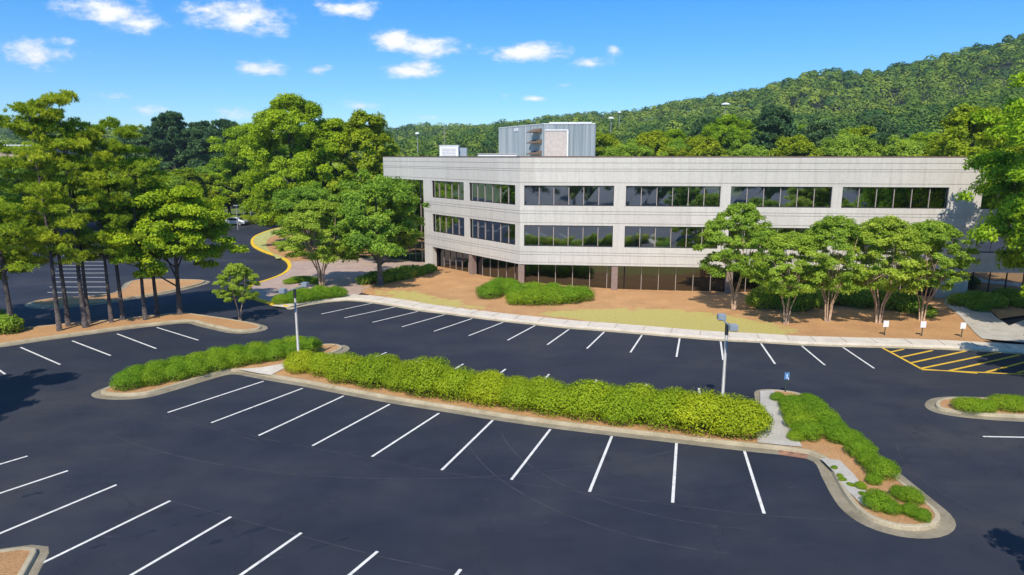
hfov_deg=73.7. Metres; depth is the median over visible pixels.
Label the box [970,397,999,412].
shrub
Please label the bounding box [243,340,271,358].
shrub
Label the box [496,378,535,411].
shrub
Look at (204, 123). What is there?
dark pine
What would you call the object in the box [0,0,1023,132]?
sky
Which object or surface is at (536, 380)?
shrub
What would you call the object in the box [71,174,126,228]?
round tree
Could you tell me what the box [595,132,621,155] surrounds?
yellow green tree
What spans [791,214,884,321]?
crepe myrtle
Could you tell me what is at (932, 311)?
shrub
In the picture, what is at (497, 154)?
roof curb
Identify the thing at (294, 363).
shrub
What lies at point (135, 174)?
yellow green tree
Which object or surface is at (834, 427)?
shrub
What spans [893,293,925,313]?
shrub
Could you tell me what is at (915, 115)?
hillside woods
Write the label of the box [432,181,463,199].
window
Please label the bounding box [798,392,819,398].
shrub
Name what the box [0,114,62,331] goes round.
pine tree
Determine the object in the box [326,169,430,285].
round tree
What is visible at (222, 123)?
dark pine
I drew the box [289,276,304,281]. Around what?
shrub
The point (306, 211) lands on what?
crepe myrtle
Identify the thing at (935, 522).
kerb
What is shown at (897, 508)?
shrub
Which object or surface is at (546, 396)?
shrub
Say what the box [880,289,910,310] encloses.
shrub
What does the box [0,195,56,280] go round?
leafy tree
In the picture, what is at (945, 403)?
mulch bed
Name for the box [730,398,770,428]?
shrub
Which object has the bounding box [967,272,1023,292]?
storefront window
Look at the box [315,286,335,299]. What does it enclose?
shrub
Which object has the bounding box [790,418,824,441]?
shrub
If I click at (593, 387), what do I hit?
shrub
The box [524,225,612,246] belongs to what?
window
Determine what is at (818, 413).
shrub
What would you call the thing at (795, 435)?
shrub
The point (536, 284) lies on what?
shrub
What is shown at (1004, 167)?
shade tree
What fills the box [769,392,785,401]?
shrub
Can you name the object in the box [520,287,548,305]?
shrub
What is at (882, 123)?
dark pine
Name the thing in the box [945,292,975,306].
shrub
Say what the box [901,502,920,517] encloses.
shrub
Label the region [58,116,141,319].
pine tree
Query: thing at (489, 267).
storefront window
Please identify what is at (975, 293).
shrub
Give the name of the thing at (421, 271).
shrub
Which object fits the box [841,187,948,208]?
window
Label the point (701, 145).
yellow green tree
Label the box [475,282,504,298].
shrub
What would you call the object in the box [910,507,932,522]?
shrub
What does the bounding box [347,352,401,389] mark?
shrub
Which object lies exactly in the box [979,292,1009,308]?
shrub
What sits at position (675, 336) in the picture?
gutter
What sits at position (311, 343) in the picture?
shrub
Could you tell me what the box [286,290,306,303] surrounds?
shrub
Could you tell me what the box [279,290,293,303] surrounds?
shrub
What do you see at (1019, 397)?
shrub
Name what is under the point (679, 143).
round tree
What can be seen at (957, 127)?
yellow green tree
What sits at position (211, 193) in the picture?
yellow green tree
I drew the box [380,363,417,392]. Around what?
shrub
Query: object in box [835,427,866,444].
shrub
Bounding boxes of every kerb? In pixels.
[0,313,260,345]
[0,547,37,574]
[31,279,204,306]
[101,344,940,530]
[245,228,290,308]
[935,397,1023,417]
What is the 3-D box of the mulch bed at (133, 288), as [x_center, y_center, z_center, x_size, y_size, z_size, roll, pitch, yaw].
[-34.631,0.340,61.024,7.111,0.001,13.182,3,11,17]
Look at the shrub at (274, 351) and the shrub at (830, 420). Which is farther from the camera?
the shrub at (274, 351)
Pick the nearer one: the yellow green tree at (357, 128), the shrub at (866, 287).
the shrub at (866, 287)
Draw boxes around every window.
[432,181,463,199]
[433,214,463,235]
[437,248,468,271]
[470,183,514,204]
[470,219,514,244]
[476,255,517,280]
[524,185,613,205]
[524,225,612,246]
[525,264,624,288]
[624,226,716,248]
[624,266,725,291]
[626,186,720,206]
[728,227,826,249]
[730,186,831,207]
[732,269,832,291]
[840,230,941,251]
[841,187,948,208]
[841,270,933,295]
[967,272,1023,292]
[975,230,1017,252]
[980,192,1016,208]
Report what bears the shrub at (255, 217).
on the parking lot
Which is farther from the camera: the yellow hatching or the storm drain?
the yellow hatching
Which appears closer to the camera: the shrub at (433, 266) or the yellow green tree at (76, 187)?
the shrub at (433, 266)
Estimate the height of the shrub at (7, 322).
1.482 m
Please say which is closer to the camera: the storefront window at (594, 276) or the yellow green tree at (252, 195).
the storefront window at (594, 276)
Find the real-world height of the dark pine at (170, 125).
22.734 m
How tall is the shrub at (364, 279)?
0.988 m
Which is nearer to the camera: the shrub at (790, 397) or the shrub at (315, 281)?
the shrub at (790, 397)
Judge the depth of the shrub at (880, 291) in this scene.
54.81 m
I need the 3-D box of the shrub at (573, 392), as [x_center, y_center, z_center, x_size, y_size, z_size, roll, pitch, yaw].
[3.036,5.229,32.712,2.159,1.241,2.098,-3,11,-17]
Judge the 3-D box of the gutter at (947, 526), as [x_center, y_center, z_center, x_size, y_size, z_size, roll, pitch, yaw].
[-1.432,5.602,34.317,38.726,0.014,13.648,4,12,21]
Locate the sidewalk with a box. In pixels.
[271,294,1023,352]
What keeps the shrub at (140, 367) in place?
on the mulch bed at (829, 449)
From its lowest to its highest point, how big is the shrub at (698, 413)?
1.823 m
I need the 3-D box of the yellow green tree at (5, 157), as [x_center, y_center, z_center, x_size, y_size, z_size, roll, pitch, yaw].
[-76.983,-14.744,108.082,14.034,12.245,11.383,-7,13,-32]
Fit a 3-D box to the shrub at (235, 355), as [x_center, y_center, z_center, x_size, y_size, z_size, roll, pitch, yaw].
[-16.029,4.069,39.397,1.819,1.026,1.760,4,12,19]
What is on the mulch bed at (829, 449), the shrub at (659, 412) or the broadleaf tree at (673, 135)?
the shrub at (659, 412)
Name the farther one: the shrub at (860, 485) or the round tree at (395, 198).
the round tree at (395, 198)
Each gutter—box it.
[0,313,267,346]
[0,545,48,574]
[24,280,209,308]
[91,344,955,538]
[288,300,1023,353]
[925,397,1023,421]
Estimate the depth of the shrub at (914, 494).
23.68 m
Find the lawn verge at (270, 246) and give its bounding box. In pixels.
[266,232,376,261]
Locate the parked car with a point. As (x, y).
(233, 220)
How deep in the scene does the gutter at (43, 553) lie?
20.76 m
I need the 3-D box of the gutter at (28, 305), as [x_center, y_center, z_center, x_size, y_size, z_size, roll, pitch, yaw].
[-34.633,0.454,61.046,8.335,0.014,14.403,3,11,17]
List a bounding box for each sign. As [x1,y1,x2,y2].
[784,372,789,391]
[883,321,888,334]
[920,321,926,335]
[960,323,965,336]
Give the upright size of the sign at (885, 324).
1.060 m
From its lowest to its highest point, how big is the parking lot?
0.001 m
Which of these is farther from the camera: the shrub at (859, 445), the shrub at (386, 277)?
the shrub at (386, 277)
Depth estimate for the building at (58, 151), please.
139.42 m
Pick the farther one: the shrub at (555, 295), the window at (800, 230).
the window at (800, 230)
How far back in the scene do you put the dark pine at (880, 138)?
117.44 m
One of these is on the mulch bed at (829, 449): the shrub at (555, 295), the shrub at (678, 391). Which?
the shrub at (678, 391)
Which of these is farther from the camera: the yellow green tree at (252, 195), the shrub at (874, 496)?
the yellow green tree at (252, 195)
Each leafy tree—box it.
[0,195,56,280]
[88,176,249,314]
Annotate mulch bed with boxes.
[0,313,257,342]
[0,550,29,574]
[34,279,201,304]
[105,345,934,523]
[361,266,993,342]
[940,399,1023,413]
[990,303,1023,318]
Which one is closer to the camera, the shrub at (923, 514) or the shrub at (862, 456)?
the shrub at (923, 514)
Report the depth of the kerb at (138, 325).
48.15 m
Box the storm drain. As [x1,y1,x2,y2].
[779,450,806,457]
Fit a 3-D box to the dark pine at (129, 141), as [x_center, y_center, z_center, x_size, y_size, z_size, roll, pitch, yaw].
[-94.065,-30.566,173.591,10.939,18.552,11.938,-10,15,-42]
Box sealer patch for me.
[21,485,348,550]
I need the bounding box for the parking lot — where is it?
[0,216,1023,574]
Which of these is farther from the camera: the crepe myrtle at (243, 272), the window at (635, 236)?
the window at (635, 236)
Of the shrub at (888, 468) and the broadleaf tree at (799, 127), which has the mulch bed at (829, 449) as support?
the shrub at (888, 468)
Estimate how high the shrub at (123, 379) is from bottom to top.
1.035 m
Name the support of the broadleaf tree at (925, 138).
on the ground
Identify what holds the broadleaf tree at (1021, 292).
on the ground
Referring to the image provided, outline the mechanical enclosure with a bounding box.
[499,122,595,155]
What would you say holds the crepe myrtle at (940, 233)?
on the mulch bed at (692, 310)
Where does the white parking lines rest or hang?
on the parking lot
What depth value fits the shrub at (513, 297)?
54.71 m
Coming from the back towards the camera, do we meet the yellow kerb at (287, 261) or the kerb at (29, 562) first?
the yellow kerb at (287, 261)
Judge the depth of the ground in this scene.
142.84 m
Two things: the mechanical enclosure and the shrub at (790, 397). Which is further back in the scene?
the mechanical enclosure
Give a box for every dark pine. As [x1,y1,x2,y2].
[119,131,157,159]
[131,125,178,175]
[148,110,196,171]
[172,126,203,169]
[182,126,228,168]
[187,120,211,127]
[202,118,240,206]
[685,116,727,153]
[748,103,796,155]
[797,119,838,153]
[858,113,900,136]
[864,132,901,151]
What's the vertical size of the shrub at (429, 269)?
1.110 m
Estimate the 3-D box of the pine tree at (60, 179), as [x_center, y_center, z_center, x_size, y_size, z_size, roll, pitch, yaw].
[-30.564,-4.387,47.862,5.889,14.480,5.601,-2,11,-9]
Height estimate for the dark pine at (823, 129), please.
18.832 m
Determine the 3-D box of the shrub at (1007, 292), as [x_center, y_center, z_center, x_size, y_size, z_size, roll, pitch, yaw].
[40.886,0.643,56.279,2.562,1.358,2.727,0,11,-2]
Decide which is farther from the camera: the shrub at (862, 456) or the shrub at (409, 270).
the shrub at (409, 270)
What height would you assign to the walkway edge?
0.001 m
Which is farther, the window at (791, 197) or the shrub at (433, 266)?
the shrub at (433, 266)
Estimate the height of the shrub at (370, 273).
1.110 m
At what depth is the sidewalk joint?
46.08 m
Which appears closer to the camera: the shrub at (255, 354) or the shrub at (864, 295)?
the shrub at (255, 354)
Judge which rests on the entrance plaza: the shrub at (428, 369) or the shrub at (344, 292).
the shrub at (344, 292)
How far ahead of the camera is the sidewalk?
46.64 m
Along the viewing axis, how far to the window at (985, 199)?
56.49 m
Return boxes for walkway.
[945,299,1023,341]
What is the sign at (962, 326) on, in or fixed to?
on the mulch bed at (692, 310)
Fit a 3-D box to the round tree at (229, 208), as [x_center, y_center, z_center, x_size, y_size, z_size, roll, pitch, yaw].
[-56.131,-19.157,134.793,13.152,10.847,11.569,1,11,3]
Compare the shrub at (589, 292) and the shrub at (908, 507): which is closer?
the shrub at (908, 507)
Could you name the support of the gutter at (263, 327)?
on the parking lot
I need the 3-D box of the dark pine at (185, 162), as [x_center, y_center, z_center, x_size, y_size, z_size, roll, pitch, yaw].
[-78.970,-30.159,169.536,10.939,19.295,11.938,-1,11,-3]
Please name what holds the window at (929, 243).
in the office building at (624, 222)
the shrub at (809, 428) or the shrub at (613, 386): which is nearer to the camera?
the shrub at (809, 428)
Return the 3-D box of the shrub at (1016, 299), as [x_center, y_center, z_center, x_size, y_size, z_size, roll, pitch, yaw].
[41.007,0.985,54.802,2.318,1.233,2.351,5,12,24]
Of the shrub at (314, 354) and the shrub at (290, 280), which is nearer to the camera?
the shrub at (314, 354)
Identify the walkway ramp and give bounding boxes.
[239,364,285,374]
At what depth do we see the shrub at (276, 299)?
55.39 m
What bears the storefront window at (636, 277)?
in the office building at (624, 222)
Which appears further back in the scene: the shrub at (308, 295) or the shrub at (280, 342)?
the shrub at (308, 295)
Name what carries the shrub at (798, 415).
on the mulch bed at (829, 449)
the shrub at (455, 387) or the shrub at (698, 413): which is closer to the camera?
the shrub at (698, 413)
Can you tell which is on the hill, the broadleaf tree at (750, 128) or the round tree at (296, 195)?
the broadleaf tree at (750, 128)
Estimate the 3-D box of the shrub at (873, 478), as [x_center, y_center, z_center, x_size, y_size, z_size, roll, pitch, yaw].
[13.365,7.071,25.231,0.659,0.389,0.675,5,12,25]
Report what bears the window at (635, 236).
in the office building at (624, 222)
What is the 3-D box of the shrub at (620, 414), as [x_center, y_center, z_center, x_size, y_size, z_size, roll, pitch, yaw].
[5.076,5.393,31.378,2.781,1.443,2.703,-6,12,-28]
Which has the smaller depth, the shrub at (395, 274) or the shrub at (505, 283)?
the shrub at (505, 283)
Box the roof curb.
[478,154,516,155]
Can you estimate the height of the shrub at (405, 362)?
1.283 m
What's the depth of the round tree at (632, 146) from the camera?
115.73 m
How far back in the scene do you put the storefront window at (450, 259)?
71.98 m
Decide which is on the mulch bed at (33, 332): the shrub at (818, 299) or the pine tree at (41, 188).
the pine tree at (41, 188)
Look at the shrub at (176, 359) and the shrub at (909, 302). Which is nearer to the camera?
the shrub at (176, 359)
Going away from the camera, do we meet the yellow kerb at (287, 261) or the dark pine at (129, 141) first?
the yellow kerb at (287, 261)
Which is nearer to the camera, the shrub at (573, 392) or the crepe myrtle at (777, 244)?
the shrub at (573, 392)
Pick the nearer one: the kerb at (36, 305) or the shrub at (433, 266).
the kerb at (36, 305)
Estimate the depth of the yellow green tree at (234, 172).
134.20 m
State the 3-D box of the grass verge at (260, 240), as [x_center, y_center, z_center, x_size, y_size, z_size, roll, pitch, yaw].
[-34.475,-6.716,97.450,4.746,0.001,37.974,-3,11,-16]
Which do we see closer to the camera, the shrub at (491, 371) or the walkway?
the shrub at (491, 371)
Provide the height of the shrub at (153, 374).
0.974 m
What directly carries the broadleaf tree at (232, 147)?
on the ground
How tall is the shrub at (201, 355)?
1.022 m
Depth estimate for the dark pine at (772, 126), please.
129.69 m
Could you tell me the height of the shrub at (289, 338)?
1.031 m
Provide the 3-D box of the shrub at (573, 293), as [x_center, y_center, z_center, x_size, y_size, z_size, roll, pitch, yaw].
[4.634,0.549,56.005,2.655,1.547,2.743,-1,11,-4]
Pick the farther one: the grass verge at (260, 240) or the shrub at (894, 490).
the grass verge at (260, 240)
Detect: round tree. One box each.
[0,168,35,212]
[25,170,68,229]
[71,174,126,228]
[124,175,203,218]
[184,163,233,204]
[207,166,242,215]
[270,181,339,257]
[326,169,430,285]
[335,178,422,261]
[599,138,667,155]
[667,140,691,155]
[716,140,769,155]
[815,129,882,155]
[867,135,928,155]
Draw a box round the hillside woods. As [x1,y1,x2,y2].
[0,33,1023,182]
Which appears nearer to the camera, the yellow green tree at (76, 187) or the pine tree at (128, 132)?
the pine tree at (128, 132)
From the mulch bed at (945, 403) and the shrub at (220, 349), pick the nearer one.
the mulch bed at (945, 403)
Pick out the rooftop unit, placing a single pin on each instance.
(451, 150)
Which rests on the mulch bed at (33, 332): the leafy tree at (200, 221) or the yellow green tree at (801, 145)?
the leafy tree at (200, 221)
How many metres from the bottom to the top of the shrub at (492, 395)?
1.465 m
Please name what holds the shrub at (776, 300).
on the mulch bed at (692, 310)
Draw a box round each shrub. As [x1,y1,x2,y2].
[0,312,24,334]
[108,369,146,391]
[118,363,148,376]
[137,366,167,386]
[143,359,171,379]
[160,362,189,382]
[166,354,187,373]
[180,356,212,376]
[185,351,211,367]
[201,351,231,372]
[203,346,232,355]
[221,349,249,367]
[228,343,247,359]
[239,214,252,224]
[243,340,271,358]
[243,346,269,363]
[249,214,261,223]
[263,344,286,361]
[266,339,286,346]
[271,294,288,304]
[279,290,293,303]
[280,341,306,357]
[281,278,299,283]
[282,349,315,373]
[283,335,304,342]
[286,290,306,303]
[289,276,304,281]
[297,275,310,281]
[299,288,316,301]
[299,336,323,351]
[303,276,317,281]
[303,352,326,370]
[305,287,325,300]
[305,351,340,377]
[308,279,318,283]
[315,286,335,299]
[324,352,366,384]
[325,285,342,298]
[334,287,348,296]
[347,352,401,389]
[355,274,373,284]
[365,270,376,281]
[365,353,400,381]
[371,270,393,283]
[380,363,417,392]
[385,268,403,281]
[386,359,416,376]
[395,265,417,279]
[398,355,454,397]
[411,264,426,276]
[421,264,434,273]
[423,263,436,270]
[432,365,477,401]
[445,369,472,396]
[464,369,504,400]
[464,372,513,407]
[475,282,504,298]
[486,277,503,283]
[495,375,527,404]
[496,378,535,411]
[497,277,518,291]
[504,282,530,295]
[504,290,529,304]
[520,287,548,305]
[522,375,564,410]
[523,281,546,288]
[525,379,580,417]
[537,286,567,304]
[542,282,561,290]
[557,284,583,303]
[557,378,615,421]
[562,385,591,412]
[574,285,596,300]
[586,382,625,415]
[595,387,649,426]
[617,382,659,420]
[631,388,688,430]
[649,386,694,424]
[668,387,740,436]
[689,392,731,428]
[705,392,774,439]
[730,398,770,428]
[745,286,774,308]
[759,286,793,308]
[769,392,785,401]
[776,394,803,405]
[777,287,812,311]
[778,400,810,418]
[782,408,817,426]
[786,429,804,441]
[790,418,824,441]
[798,288,824,307]
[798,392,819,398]
[800,396,828,410]
[806,406,841,420]
[815,286,840,305]
[818,415,848,433]
[822,422,854,444]
[831,285,861,305]
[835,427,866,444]
[842,436,879,458]
[847,289,877,307]
[854,481,867,489]
[855,450,885,466]
[860,488,895,513]
[862,286,875,302]
[862,455,902,481]
[864,473,883,484]
[873,286,896,306]
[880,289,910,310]
[880,498,903,515]
[888,484,907,498]
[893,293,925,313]
[896,485,926,505]
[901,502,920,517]
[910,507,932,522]
[915,304,938,317]
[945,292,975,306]
[949,396,985,413]
[963,289,990,303]
[966,298,993,311]
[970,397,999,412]
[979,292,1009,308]
[984,393,1023,412]
[992,287,1020,302]
[1005,394,1023,411]
[1007,292,1023,306]
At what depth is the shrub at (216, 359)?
38.31 m
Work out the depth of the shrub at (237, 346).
40.29 m
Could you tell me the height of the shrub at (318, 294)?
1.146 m
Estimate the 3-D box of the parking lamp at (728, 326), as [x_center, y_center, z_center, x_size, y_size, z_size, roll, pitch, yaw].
[9.661,3.728,31.076,0.375,4.725,2.302,0,11,2]
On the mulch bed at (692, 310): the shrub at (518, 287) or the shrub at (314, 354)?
the shrub at (518, 287)
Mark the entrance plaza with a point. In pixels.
(339, 273)
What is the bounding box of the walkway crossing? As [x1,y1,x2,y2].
[756,390,801,446]
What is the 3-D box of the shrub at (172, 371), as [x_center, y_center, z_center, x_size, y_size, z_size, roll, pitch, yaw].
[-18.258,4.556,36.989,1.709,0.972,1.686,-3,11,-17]
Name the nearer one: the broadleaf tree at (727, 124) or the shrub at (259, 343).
the shrub at (259, 343)
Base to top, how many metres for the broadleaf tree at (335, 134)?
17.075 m
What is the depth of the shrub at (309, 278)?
65.16 m
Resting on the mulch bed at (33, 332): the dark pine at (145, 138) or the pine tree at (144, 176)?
the pine tree at (144, 176)
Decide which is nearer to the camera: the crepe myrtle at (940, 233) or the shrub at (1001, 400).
the shrub at (1001, 400)
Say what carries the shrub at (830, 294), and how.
on the mulch bed at (692, 310)
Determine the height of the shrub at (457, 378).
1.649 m
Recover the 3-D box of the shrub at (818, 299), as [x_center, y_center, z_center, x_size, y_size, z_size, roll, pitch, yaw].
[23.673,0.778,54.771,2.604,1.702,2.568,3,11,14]
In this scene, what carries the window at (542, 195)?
in the office building at (624, 222)
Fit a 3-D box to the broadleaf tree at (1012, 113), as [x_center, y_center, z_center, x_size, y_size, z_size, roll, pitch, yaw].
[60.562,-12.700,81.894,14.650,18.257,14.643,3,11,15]
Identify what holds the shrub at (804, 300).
on the mulch bed at (692, 310)
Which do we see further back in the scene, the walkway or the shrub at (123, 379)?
the walkway
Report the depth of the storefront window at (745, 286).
60.49 m
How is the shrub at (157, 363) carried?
on the mulch bed at (829, 449)
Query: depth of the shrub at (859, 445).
27.30 m
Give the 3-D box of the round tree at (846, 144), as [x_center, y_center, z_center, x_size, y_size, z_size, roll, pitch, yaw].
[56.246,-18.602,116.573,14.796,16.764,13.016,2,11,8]
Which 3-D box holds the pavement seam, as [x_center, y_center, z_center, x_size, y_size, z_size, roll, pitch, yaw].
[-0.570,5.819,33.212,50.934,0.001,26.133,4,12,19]
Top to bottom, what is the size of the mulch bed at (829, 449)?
0.001 m
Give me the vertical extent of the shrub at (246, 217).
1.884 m
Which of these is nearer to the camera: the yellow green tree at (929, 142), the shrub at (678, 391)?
the shrub at (678, 391)
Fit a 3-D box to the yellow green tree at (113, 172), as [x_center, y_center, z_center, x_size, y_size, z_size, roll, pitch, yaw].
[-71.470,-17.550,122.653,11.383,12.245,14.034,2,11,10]
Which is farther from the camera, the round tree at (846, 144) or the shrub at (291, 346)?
the round tree at (846, 144)
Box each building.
[0,145,78,157]
[383,156,1023,297]
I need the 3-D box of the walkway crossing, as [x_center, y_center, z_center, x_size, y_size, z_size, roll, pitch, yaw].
[12.107,5.917,31.896,1.759,0.001,7.090,3,11,15]
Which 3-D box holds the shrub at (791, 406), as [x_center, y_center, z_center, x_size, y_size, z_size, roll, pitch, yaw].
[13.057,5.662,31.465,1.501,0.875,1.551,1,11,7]
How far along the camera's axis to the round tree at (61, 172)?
109.80 m
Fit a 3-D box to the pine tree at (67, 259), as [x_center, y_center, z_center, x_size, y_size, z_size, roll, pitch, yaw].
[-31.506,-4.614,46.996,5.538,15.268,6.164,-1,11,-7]
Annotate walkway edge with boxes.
[821,458,871,508]
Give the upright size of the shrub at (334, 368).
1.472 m
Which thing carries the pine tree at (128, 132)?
on the mulch bed at (33, 332)
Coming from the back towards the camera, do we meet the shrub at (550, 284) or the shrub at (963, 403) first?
the shrub at (550, 284)
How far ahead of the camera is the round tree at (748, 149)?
118.01 m
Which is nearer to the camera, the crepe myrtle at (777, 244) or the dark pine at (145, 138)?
the crepe myrtle at (777, 244)
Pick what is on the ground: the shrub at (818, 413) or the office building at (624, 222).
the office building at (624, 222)
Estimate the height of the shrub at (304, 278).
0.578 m
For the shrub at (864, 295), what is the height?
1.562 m
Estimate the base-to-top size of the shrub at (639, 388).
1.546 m
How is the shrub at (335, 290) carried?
on the sidewalk
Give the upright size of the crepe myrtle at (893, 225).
7.958 m
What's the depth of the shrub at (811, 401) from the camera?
31.89 m
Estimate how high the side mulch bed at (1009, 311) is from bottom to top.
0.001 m
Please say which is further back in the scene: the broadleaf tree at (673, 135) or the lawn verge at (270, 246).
the broadleaf tree at (673, 135)
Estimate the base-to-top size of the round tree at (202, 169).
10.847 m
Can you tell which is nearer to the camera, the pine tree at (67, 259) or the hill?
the pine tree at (67, 259)
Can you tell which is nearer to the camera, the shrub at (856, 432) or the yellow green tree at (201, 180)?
the shrub at (856, 432)
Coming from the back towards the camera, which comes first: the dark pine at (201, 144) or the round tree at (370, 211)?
the dark pine at (201, 144)
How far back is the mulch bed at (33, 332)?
48.72 m
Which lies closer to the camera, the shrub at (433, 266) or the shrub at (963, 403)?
the shrub at (963, 403)
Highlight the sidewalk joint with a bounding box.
[348,295,1010,348]
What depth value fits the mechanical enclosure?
73.27 m
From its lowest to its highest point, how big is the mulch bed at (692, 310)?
0.474 m
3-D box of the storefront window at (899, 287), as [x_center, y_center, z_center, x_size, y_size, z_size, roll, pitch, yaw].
[32.219,-0.360,59.136,8.172,2.440,0.117,1,11,6]
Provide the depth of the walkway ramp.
38.57 m
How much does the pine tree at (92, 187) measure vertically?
13.813 m
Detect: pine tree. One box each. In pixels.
[0,97,97,330]
[0,109,105,326]
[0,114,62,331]
[12,88,132,327]
[29,120,123,323]
[50,131,144,322]
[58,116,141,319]
[93,124,182,319]
[108,159,182,315]
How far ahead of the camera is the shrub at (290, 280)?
64.49 m
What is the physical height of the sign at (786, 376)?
1.080 m
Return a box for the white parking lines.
[0,255,1023,574]
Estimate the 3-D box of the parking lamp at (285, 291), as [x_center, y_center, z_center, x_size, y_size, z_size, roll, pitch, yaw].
[-12.308,2.194,39.041,0.450,4.725,2.312,3,11,17]
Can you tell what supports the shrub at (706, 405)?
on the mulch bed at (829, 449)
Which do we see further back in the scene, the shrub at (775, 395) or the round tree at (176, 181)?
the round tree at (176, 181)
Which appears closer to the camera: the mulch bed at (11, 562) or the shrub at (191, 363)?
the mulch bed at (11, 562)
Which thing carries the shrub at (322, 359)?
on the mulch bed at (829, 449)
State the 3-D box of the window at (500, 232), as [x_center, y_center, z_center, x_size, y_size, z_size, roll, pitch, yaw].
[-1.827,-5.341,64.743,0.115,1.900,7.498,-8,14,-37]
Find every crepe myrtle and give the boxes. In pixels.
[212,263,260,320]
[272,200,364,285]
[692,202,778,309]
[749,230,836,323]
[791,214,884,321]
[835,215,934,323]
[881,219,980,320]
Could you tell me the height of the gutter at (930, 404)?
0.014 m
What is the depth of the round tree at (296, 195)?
77.89 m
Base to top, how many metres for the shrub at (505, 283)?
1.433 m
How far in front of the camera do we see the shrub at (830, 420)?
29.73 m
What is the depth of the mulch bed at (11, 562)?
20.36 m
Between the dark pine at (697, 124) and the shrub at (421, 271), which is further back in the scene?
the dark pine at (697, 124)
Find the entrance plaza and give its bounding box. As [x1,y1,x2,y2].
[250,258,437,305]
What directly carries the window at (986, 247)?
in the office building at (624, 222)
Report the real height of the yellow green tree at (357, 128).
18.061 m
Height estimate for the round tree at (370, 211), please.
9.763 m
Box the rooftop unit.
[439,145,466,155]
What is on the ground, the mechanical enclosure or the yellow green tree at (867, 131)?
the yellow green tree at (867, 131)
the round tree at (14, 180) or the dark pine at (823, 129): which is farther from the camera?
the dark pine at (823, 129)
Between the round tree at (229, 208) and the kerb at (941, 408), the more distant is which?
the round tree at (229, 208)
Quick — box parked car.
[225,217,248,225]
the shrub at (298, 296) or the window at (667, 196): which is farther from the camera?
the window at (667, 196)
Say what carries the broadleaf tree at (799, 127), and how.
on the hill
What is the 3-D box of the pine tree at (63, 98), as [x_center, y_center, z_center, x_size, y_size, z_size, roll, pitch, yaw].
[-30.026,-5.105,46.485,7.430,16.463,6.300,8,14,37]
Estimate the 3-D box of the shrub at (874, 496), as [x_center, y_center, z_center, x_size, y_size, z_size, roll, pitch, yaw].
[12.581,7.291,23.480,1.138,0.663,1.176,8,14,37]
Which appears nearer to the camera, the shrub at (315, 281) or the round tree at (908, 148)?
the shrub at (315, 281)
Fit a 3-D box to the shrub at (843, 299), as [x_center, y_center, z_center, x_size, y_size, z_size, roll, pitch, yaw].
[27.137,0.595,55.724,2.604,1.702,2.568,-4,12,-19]
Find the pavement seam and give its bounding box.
[13,318,1023,574]
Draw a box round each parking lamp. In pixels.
[278,282,308,359]
[717,313,737,395]
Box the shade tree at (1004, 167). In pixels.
[954,70,1023,271]
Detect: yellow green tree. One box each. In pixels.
[0,155,71,206]
[64,167,82,212]
[92,170,153,211]
[108,155,134,174]
[164,167,224,203]
[186,173,241,205]
[226,156,249,214]
[240,155,289,225]
[326,108,399,211]
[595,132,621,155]
[630,129,678,155]
[678,134,729,155]
[768,134,828,155]
[843,125,885,146]
[919,133,969,155]
[921,103,1023,155]
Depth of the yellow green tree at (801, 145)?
115.94 m
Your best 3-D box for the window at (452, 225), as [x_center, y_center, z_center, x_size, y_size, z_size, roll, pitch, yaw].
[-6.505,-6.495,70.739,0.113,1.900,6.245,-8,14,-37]
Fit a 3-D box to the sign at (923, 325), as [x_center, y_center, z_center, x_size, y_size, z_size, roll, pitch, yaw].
[27.509,2.777,45.755,0.360,1.060,0.093,0,11,0]
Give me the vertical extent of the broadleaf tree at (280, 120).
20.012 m
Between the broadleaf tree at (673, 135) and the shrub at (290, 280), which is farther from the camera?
the broadleaf tree at (673, 135)
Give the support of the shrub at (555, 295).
on the mulch bed at (692, 310)
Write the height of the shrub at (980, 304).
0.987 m
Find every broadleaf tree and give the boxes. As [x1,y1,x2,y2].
[206,122,290,205]
[235,93,349,244]
[276,118,384,242]
[653,129,690,151]
[700,114,753,155]
[727,119,762,149]
[796,124,813,134]
[901,132,937,145]
[965,108,1023,151]
[1019,284,1023,296]
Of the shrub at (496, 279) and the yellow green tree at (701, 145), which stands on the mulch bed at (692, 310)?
the shrub at (496, 279)
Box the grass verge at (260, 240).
[254,228,283,258]
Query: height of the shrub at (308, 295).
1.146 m
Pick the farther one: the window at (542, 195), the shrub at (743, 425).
the window at (542, 195)
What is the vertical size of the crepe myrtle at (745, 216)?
8.376 m
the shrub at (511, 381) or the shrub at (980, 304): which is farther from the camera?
the shrub at (980, 304)
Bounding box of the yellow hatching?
[882,348,1023,374]
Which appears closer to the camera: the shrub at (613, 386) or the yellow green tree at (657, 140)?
the shrub at (613, 386)
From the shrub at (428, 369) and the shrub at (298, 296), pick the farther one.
the shrub at (298, 296)
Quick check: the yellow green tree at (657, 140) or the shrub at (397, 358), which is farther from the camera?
the yellow green tree at (657, 140)
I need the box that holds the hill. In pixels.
[397,56,1023,154]
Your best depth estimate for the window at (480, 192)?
64.05 m

